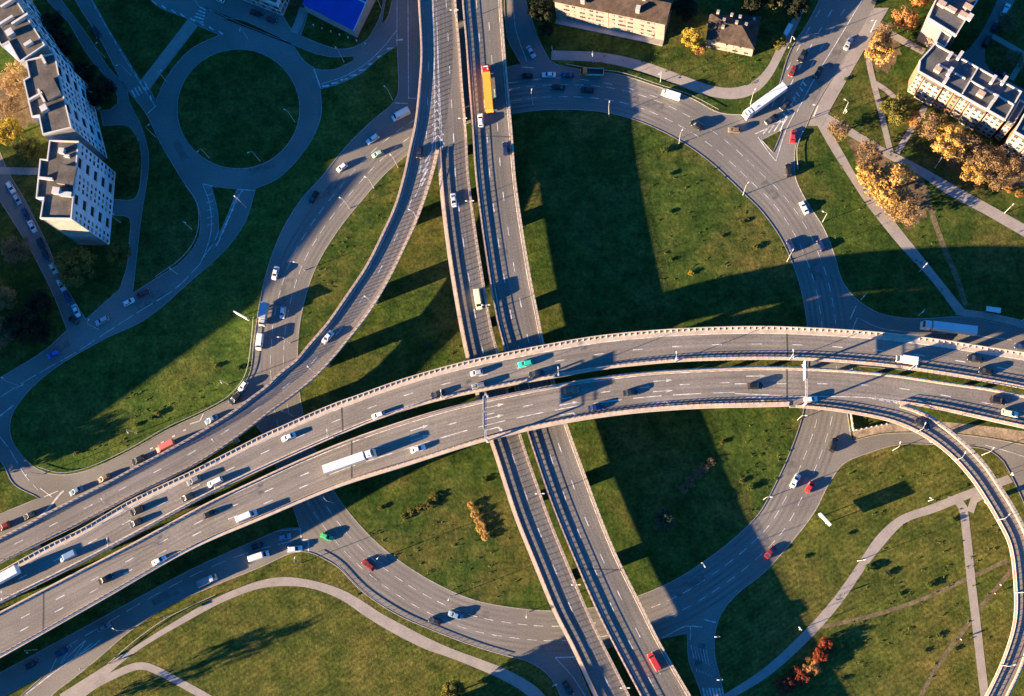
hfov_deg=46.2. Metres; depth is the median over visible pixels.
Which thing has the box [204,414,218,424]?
car
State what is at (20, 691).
lawn
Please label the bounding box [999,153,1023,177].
tree
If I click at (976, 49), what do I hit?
courtyard lane
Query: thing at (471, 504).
shrub
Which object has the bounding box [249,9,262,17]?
car
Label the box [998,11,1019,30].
tree
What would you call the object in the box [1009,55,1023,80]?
path
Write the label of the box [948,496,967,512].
path
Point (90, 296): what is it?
lawn
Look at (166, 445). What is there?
van
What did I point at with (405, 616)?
guard rail
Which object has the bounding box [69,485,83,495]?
car
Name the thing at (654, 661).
van
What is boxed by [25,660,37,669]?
car
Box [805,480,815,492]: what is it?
car
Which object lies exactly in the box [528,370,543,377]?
car
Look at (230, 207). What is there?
kerb
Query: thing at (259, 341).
van
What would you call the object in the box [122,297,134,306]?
car
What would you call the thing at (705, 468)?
shrub
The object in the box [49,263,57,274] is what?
car
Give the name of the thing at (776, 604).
lawn
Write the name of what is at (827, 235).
kerb
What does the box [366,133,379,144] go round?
car
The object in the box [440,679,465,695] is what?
tree
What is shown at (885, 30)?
tree
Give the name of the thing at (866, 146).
tree
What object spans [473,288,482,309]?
van
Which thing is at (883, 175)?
tree
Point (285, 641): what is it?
lawn
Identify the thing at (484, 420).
sign gantry
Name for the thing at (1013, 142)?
apartment block
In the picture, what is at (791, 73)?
car
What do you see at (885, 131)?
path
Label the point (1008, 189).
shrub
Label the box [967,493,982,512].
path
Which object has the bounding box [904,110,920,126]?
tree
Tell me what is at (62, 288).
car
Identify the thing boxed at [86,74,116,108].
tree
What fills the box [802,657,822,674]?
shrub
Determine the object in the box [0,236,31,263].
tree
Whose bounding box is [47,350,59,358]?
car
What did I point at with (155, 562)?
car
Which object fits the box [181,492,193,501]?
car
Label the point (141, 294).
car
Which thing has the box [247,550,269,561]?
van
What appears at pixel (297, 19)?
path
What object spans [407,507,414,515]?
shrub
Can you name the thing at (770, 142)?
lawn
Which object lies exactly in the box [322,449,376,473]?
semi truck
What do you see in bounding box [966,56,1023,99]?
courtyard lane
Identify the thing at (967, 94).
apartment block
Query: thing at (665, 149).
shrub
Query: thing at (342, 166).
car
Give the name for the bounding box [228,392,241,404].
car
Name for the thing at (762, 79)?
path
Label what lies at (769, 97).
semi truck
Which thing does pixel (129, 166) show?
tree
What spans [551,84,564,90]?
car
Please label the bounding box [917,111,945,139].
tree
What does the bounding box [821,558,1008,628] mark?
worn track
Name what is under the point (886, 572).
shrub
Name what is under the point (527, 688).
path
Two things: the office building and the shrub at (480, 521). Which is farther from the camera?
the office building
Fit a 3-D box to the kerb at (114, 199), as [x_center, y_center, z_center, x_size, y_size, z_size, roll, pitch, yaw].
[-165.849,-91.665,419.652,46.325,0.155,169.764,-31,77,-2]
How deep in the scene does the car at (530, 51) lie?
404.77 m
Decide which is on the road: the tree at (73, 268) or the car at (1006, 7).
the car at (1006, 7)
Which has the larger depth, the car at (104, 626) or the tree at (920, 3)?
the tree at (920, 3)
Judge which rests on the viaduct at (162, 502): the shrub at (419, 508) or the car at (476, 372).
the car at (476, 372)
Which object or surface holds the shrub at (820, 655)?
on the lawn at (776, 604)
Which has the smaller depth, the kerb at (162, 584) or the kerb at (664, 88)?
the kerb at (162, 584)
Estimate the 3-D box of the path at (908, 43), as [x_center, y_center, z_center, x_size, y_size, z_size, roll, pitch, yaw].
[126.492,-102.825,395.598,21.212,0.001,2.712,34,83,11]
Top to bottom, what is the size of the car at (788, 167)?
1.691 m
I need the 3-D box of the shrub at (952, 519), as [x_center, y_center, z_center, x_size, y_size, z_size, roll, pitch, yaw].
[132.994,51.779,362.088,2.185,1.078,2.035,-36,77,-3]
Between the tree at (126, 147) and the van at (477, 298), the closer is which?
the van at (477, 298)
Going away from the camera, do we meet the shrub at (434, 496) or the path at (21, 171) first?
the shrub at (434, 496)
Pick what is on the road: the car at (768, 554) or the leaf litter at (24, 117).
the car at (768, 554)
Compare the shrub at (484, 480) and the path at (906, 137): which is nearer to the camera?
the shrub at (484, 480)
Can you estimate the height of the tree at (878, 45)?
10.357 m
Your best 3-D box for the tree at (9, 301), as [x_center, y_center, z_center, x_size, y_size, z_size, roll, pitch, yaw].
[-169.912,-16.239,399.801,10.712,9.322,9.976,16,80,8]
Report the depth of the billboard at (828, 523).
360.96 m
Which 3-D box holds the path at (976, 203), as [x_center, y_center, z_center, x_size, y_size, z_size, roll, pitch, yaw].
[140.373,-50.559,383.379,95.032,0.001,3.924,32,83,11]
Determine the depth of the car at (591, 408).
363.22 m
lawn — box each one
[0,0,140,317]
[0,202,66,376]
[0,425,298,671]
[0,462,36,513]
[6,676,41,695]
[10,46,397,473]
[52,552,559,695]
[62,0,199,291]
[93,0,187,79]
[150,26,217,98]
[177,49,298,167]
[208,9,353,69]
[212,187,236,232]
[284,0,303,27]
[298,110,807,610]
[301,0,382,48]
[382,0,391,22]
[502,0,519,66]
[526,0,818,113]
[576,634,700,695]
[714,444,1023,695]
[763,130,781,150]
[795,0,1023,326]
[848,366,1023,443]
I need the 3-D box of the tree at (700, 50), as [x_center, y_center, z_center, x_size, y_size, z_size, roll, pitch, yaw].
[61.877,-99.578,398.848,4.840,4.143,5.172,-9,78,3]
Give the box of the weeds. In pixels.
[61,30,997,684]
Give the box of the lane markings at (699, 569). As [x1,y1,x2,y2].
[261,75,847,651]
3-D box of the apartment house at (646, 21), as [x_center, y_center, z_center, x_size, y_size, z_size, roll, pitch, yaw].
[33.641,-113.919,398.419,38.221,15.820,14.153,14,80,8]
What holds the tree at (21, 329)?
on the lawn at (23, 279)
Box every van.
[59,549,77,562]
[156,439,175,452]
[235,509,257,522]
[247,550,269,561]
[255,333,263,350]
[391,106,410,121]
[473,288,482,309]
[647,652,660,670]
[661,89,680,100]
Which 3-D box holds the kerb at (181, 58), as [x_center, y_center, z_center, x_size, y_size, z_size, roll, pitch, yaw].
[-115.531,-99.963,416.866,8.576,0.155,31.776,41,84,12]
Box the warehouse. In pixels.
[302,0,375,36]
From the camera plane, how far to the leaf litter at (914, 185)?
383.70 m
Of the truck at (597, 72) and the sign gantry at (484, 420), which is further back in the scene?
the truck at (597, 72)
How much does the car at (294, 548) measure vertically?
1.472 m
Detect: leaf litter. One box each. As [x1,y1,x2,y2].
[0,71,36,128]
[847,139,891,171]
[870,21,900,72]
[882,168,930,230]
[927,117,1023,189]
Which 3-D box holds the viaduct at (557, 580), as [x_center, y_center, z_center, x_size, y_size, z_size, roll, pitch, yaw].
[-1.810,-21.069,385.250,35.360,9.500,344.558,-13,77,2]
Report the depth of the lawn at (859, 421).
370.13 m
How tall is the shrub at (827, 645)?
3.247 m
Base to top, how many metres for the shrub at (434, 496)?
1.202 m
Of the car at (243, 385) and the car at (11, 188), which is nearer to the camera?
the car at (243, 385)
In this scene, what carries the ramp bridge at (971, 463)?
on the road
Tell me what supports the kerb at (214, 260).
on the road
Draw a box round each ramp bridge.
[0,0,437,563]
[789,401,1023,695]
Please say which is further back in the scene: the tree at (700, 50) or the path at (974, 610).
the tree at (700, 50)
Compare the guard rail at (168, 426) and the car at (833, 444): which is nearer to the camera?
the car at (833, 444)
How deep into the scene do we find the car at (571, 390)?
364.69 m
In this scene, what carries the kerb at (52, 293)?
on the road
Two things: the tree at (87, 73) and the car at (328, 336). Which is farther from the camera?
the tree at (87, 73)
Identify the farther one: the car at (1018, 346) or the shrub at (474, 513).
the shrub at (474, 513)
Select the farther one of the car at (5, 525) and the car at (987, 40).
the car at (987, 40)
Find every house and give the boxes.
[553,0,672,45]
[706,10,760,56]
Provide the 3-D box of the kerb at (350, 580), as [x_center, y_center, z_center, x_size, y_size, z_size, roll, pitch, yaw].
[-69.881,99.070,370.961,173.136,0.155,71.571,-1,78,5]
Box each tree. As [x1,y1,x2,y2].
[0,58,28,101]
[0,95,21,118]
[0,115,22,144]
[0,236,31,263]
[0,285,16,309]
[0,306,38,342]
[0,316,15,348]
[9,135,41,161]
[20,287,51,316]
[29,316,52,342]
[40,9,64,37]
[52,29,73,58]
[53,246,96,287]
[73,59,98,82]
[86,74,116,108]
[104,241,131,266]
[112,132,139,160]
[117,153,140,176]
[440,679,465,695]
[527,0,554,22]
[537,21,553,35]
[653,507,676,531]
[671,0,699,21]
[681,27,703,49]
[691,41,704,54]
[740,0,766,14]
[763,0,786,14]
[771,32,788,50]
[783,0,812,19]
[826,116,851,141]
[855,162,882,185]
[857,136,883,164]
[863,162,918,211]
[864,31,895,66]
[868,167,891,186]
[873,21,894,42]
[878,91,911,125]
[884,187,923,226]
[891,5,919,31]
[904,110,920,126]
[910,0,932,8]
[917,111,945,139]
[930,123,971,162]
[935,123,955,142]
[953,131,987,164]
[960,161,988,185]
[972,142,1008,173]
[984,165,1013,190]
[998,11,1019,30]
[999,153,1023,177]
[1002,50,1023,68]
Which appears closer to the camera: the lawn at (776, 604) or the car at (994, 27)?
the lawn at (776, 604)
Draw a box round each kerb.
[0,0,141,318]
[0,201,66,377]
[0,424,299,672]
[0,461,37,513]
[4,674,44,695]
[10,46,398,474]
[51,551,560,695]
[62,0,200,292]
[93,1,187,79]
[149,26,218,99]
[177,49,299,168]
[206,7,353,69]
[211,186,236,233]
[297,109,807,610]
[300,0,383,48]
[382,0,391,23]
[504,0,520,67]
[525,0,818,114]
[576,633,701,695]
[714,443,1023,695]
[762,131,781,151]
[794,5,1023,328]
[847,365,1023,444]
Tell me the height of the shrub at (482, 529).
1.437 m
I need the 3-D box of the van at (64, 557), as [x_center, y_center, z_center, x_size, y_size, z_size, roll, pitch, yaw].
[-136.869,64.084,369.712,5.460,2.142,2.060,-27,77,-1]
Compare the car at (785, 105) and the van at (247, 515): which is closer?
the van at (247, 515)
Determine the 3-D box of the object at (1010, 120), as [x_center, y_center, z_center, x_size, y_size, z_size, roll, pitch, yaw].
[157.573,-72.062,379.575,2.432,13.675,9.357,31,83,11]
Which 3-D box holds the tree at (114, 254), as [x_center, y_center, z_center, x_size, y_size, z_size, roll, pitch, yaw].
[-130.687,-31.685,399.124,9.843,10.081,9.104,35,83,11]
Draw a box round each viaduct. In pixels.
[0,326,1023,604]
[0,366,1023,657]
[434,0,629,695]
[462,0,690,695]
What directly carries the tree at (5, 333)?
on the lawn at (23, 279)
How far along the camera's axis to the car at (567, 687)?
361.28 m
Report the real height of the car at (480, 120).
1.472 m
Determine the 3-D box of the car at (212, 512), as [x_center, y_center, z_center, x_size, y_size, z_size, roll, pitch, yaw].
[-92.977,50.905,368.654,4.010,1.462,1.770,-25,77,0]
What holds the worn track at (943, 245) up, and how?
on the lawn at (986, 252)
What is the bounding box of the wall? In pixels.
[850,414,887,430]
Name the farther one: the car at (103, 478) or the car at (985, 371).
the car at (103, 478)
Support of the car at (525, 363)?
on the viaduct at (162, 502)
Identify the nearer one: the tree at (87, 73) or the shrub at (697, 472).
the shrub at (697, 472)
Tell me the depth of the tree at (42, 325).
395.00 m
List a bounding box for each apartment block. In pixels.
[907,43,1021,137]
[916,0,977,49]
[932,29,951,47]
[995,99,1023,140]
[1001,112,1023,164]
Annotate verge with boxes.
[853,422,1023,442]
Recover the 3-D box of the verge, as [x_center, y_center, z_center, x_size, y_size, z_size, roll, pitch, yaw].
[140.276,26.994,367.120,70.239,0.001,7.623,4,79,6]
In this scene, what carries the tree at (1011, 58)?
on the lawn at (986, 252)
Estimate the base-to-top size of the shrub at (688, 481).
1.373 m
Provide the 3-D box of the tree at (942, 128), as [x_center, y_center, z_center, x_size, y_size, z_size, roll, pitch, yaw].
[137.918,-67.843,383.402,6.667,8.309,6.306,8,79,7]
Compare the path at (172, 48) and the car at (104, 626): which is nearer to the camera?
the car at (104, 626)
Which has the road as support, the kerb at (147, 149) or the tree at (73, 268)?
the kerb at (147, 149)
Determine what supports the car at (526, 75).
on the road
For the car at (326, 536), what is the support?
on the road
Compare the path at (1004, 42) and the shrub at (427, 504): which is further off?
the path at (1004, 42)
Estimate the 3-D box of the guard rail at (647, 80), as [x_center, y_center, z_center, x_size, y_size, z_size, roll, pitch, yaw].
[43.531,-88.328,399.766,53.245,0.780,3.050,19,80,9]
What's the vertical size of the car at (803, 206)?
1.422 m
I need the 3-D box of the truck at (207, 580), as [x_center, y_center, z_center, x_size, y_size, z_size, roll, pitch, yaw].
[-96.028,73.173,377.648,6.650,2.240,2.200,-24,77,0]
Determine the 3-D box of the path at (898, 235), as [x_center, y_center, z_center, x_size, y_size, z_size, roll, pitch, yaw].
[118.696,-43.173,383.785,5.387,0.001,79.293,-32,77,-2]
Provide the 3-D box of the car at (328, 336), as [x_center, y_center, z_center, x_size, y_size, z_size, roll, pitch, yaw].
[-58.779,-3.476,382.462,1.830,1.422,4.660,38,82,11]
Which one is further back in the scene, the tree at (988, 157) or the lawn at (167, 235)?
the lawn at (167, 235)
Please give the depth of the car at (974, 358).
355.94 m
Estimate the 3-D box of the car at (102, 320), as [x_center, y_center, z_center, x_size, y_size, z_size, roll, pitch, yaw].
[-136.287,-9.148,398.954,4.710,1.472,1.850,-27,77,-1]
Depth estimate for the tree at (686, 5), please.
397.41 m
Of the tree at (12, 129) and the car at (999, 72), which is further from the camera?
the tree at (12, 129)
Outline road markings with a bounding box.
[0,0,1023,695]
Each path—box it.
[0,167,38,174]
[59,577,544,695]
[75,662,210,695]
[142,19,196,87]
[290,7,306,33]
[551,0,804,98]
[722,475,1012,695]
[818,124,963,313]
[823,114,1023,236]
[865,40,892,151]
[874,81,895,97]
[877,24,925,53]
[895,105,927,153]
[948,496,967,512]
[955,494,987,695]
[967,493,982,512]
[992,34,1023,54]
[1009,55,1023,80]
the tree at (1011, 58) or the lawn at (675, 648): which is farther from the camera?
the tree at (1011, 58)
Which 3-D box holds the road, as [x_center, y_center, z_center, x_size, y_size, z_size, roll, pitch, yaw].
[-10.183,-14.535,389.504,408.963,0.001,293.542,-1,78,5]
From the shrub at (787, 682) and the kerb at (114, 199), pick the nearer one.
the shrub at (787, 682)
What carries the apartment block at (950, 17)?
on the ground
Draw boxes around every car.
[0,521,11,531]
[5,181,15,193]
[13,193,21,204]
[21,207,30,220]
[23,510,35,519]
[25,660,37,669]
[27,220,36,232]
[36,237,45,250]
[42,250,50,260]
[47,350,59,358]
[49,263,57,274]
[54,646,69,657]
[56,279,65,291]
[63,291,72,304]
[68,315,79,324]
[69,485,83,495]
[71,304,80,317]
[90,26,100,38]
[95,315,109,325]
[96,622,110,632]
[98,473,110,482]
[98,573,113,584]
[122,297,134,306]
[129,504,144,515]
[129,517,141,527]
[131,454,145,464]
[136,289,149,298]
[151,555,166,565]
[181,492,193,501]
[186,475,201,485]
[203,509,215,518]
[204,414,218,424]
[207,476,222,487]
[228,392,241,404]
[238,380,248,391]
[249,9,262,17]
[251,541,263,549]
[265,16,276,23]
[271,266,279,279]
[278,533,290,540]
[280,306,285,318]
[281,432,295,441]
[287,545,301,551]
[308,190,318,203]
[320,532,332,540]
[321,330,333,343]
[336,162,347,172]
[361,559,375,570]
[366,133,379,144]
[371,149,383,158]
[372,411,384,419]
[410,444,425,453]
[416,146,422,158]
[428,617,441,624]
[430,390,445,397]
[448,611,462,619]
[450,193,456,206]
[470,369,482,376]
[471,381,486,389]
[477,113,483,126]
[502,142,508,155]
[518,359,532,366]
[521,73,532,78]
[526,45,535,57]
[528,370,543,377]
[542,72,555,77]
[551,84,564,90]
[560,72,573,77]
[562,680,573,695]
[563,387,578,394]
[580,87,593,93]
[587,404,602,411]
[623,389,637,395]
[690,120,703,130]
[728,127,739,132]
[747,383,762,389]
[764,113,777,124]
[764,545,777,558]
[779,99,790,110]
[785,163,792,177]
[786,239,796,252]
[788,65,797,76]
[789,473,800,488]
[790,129,796,143]
[797,49,807,62]
[799,201,809,214]
[804,396,817,402]
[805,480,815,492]
[813,65,823,78]
[817,240,825,251]
[828,437,837,452]
[843,37,852,50]
[914,418,930,429]
[967,355,983,362]
[978,367,992,374]
[981,34,991,47]
[989,396,1005,404]
[990,21,998,32]
[994,68,1008,77]
[1000,3,1010,15]
[1001,409,1018,417]
[1014,343,1023,349]
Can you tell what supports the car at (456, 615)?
on the road
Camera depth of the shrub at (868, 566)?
360.86 m
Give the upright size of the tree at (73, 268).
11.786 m
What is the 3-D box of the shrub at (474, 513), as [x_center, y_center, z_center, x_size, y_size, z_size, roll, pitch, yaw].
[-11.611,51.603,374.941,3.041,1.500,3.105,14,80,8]
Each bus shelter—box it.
[784,23,792,36]
[985,306,1000,313]
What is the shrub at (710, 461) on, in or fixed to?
on the lawn at (638, 468)
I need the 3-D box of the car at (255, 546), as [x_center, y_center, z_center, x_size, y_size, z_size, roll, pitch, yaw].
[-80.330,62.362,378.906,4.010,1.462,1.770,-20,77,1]
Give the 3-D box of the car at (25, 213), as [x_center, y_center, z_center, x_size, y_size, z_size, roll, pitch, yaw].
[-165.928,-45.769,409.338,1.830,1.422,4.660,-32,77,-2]
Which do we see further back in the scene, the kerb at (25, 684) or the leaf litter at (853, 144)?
the leaf litter at (853, 144)
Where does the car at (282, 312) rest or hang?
on the road
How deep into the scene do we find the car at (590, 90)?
400.00 m
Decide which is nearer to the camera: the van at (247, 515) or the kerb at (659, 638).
the kerb at (659, 638)
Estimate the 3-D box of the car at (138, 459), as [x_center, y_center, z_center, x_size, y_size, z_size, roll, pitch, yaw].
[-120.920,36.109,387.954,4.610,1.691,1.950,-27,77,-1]
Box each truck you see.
[0,565,21,583]
[196,573,217,587]
[258,302,269,326]
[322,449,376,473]
[482,64,493,113]
[580,67,603,76]
[742,82,787,120]
[896,355,918,364]
[920,320,977,335]
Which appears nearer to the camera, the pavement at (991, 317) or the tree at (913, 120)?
the pavement at (991, 317)
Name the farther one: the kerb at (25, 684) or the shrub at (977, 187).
the shrub at (977, 187)
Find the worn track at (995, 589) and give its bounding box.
[918,569,1012,695]
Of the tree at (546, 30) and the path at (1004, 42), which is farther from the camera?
the tree at (546, 30)
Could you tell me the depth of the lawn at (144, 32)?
420.51 m
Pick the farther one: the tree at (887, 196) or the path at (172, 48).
the path at (172, 48)
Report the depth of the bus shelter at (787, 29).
396.72 m
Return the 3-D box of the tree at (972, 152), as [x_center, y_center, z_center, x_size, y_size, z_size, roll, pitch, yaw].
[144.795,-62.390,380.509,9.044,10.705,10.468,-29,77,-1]
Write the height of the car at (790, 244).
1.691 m
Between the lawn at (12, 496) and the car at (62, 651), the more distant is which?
the lawn at (12, 496)
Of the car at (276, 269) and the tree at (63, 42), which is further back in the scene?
the tree at (63, 42)
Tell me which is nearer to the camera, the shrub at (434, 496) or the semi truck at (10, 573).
the semi truck at (10, 573)
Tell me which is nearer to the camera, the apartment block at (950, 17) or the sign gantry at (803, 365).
the sign gantry at (803, 365)
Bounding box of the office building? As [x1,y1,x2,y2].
[243,0,289,15]
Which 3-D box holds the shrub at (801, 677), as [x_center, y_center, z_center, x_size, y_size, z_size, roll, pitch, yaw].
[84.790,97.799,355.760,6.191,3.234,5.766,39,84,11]
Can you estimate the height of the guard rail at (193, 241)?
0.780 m
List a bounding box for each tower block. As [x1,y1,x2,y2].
[0,0,73,69]
[23,52,107,159]
[36,140,115,244]
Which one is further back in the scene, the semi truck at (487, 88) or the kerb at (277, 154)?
the kerb at (277, 154)
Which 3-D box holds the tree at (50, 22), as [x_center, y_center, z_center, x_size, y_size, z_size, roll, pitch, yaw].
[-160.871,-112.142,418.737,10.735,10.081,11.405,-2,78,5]
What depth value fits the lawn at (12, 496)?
389.95 m
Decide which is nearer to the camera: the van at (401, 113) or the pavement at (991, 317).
the pavement at (991, 317)
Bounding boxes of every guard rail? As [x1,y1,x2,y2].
[37,317,253,472]
[109,595,213,662]
[155,185,198,276]
[318,552,507,654]
[567,64,717,108]
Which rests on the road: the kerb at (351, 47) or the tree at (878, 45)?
the kerb at (351, 47)
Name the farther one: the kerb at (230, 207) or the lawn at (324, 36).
the lawn at (324, 36)
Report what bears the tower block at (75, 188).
on the ground
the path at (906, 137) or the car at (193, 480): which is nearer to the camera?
the car at (193, 480)
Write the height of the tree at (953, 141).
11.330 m
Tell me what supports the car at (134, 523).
on the viaduct at (162, 502)
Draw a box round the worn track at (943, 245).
[915,173,968,306]
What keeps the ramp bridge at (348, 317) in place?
on the road
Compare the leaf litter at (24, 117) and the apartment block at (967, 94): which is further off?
the leaf litter at (24, 117)
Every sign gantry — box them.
[483,393,488,442]
[801,359,807,406]
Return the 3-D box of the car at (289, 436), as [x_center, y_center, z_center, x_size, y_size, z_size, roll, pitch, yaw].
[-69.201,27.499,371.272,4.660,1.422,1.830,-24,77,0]
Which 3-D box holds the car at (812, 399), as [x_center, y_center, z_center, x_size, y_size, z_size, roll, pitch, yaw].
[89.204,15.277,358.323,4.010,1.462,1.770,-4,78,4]
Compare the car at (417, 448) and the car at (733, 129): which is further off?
the car at (733, 129)
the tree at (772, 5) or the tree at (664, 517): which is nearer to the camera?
the tree at (664, 517)
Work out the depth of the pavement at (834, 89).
394.77 m
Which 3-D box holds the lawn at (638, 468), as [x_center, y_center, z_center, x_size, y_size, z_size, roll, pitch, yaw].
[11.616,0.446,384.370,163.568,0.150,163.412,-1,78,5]
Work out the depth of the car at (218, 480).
369.61 m
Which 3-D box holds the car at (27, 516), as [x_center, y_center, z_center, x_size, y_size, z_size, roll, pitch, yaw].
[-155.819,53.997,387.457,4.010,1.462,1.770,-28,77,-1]
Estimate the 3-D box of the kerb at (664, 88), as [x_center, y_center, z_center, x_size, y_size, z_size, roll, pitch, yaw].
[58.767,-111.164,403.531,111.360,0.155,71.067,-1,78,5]
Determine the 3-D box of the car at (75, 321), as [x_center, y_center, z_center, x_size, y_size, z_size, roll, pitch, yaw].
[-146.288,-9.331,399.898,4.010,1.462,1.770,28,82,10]
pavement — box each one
[808,8,888,125]
[956,309,1023,327]
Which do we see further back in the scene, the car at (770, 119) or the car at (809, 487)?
the car at (770, 119)
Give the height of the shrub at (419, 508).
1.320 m
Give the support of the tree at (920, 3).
on the lawn at (986, 252)
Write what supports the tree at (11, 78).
on the lawn at (90, 296)
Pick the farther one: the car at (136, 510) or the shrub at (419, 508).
the shrub at (419, 508)
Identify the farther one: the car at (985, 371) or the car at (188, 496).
the car at (188, 496)
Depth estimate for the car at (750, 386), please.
359.99 m
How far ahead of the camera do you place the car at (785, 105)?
393.04 m
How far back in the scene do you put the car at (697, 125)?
394.05 m
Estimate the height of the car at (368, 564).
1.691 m
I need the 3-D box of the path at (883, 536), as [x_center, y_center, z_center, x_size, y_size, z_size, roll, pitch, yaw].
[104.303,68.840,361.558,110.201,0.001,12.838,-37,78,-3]
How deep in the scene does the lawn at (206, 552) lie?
380.55 m
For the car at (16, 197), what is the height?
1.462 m
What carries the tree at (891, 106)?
on the lawn at (986, 252)
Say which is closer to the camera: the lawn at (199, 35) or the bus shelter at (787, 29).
the bus shelter at (787, 29)
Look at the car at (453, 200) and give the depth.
388.59 m
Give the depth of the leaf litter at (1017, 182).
384.46 m
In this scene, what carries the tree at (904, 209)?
on the lawn at (986, 252)
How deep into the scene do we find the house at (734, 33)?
393.44 m
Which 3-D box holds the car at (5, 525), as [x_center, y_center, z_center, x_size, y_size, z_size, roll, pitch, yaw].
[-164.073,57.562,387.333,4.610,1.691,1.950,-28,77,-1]
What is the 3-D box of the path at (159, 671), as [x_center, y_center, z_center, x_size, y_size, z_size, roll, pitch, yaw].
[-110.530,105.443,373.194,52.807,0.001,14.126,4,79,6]
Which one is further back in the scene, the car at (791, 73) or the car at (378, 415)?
the car at (791, 73)
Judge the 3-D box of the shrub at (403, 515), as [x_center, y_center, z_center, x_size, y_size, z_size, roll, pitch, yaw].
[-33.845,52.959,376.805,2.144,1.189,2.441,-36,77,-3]
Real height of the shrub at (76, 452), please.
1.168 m
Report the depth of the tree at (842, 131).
386.37 m
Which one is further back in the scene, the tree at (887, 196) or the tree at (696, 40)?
the tree at (696, 40)
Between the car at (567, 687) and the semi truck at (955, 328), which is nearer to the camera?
the car at (567, 687)
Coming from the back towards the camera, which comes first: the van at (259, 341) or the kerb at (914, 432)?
the van at (259, 341)
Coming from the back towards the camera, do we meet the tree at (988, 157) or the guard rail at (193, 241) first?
the guard rail at (193, 241)
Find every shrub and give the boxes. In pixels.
[73,449,78,455]
[401,513,407,520]
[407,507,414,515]
[414,503,423,512]
[422,499,432,509]
[429,492,438,500]
[467,501,474,508]
[470,508,479,517]
[474,516,483,525]
[476,523,486,534]
[481,476,486,483]
[481,533,490,540]
[660,146,669,153]
[679,484,688,492]
[685,476,694,487]
[691,469,702,479]
[698,462,708,472]
[706,458,715,465]
[747,483,753,490]
[775,676,796,695]
[787,665,809,686]
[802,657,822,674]
[812,647,828,662]
[818,636,832,650]
[865,563,874,571]
[884,570,890,576]
[926,581,933,588]
[950,516,956,523]
[973,184,982,190]
[1004,185,1012,192]
[1015,190,1023,197]
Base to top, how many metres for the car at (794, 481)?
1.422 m
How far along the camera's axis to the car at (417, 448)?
366.00 m
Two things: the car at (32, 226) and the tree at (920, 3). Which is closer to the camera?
the tree at (920, 3)
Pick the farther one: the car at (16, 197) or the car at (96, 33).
the car at (96, 33)
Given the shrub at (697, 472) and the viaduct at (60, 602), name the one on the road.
the viaduct at (60, 602)
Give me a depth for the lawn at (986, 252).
382.81 m
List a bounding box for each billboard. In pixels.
[233,311,249,320]
[818,513,831,525]
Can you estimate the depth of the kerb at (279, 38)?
415.14 m
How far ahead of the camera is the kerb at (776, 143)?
392.04 m
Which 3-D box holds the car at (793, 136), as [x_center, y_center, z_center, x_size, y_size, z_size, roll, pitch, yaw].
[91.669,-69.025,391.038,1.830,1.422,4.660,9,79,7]
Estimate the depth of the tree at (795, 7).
394.05 m
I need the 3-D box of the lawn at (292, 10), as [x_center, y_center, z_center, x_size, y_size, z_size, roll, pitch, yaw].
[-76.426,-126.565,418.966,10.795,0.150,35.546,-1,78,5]
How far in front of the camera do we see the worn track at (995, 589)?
355.57 m
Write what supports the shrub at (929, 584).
on the lawn at (776, 604)
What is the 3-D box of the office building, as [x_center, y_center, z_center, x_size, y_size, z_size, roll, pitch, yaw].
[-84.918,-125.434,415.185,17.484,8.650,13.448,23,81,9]
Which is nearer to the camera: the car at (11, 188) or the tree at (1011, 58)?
the tree at (1011, 58)
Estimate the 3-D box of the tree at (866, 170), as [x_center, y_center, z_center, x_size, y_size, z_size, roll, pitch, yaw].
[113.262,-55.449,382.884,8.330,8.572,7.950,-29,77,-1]
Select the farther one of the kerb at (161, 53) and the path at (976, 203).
the kerb at (161, 53)
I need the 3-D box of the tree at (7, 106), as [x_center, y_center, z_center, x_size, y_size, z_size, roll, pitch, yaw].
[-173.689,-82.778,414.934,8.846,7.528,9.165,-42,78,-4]
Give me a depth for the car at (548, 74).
402.59 m
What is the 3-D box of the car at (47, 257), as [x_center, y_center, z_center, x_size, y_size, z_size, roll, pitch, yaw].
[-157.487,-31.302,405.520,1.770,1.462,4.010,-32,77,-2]
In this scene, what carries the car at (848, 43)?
on the road
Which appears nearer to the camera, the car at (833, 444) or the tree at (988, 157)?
the car at (833, 444)
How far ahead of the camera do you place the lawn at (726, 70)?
400.73 m
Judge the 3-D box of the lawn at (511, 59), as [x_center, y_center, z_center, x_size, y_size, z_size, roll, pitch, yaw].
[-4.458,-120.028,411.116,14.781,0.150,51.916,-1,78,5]
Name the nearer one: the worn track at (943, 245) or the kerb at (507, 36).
the worn track at (943, 245)
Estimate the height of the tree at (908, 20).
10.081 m
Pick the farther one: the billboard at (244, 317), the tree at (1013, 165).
the billboard at (244, 317)
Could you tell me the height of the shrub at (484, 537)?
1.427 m
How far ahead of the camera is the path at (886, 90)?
392.17 m
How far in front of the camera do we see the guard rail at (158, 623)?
376.61 m
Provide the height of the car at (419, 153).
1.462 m
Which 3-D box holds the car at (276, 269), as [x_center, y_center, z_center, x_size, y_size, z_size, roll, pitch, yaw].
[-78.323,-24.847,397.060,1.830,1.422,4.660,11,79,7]
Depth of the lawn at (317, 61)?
412.34 m
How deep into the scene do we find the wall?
369.47 m
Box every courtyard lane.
[961,0,1014,60]
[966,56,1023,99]
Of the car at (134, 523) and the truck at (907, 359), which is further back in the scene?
the car at (134, 523)
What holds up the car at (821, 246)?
on the road
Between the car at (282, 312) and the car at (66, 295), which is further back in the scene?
the car at (66, 295)
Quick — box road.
[0,0,1023,695]
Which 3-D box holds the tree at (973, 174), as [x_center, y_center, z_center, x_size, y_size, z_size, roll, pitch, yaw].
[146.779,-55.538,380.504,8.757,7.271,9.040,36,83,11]

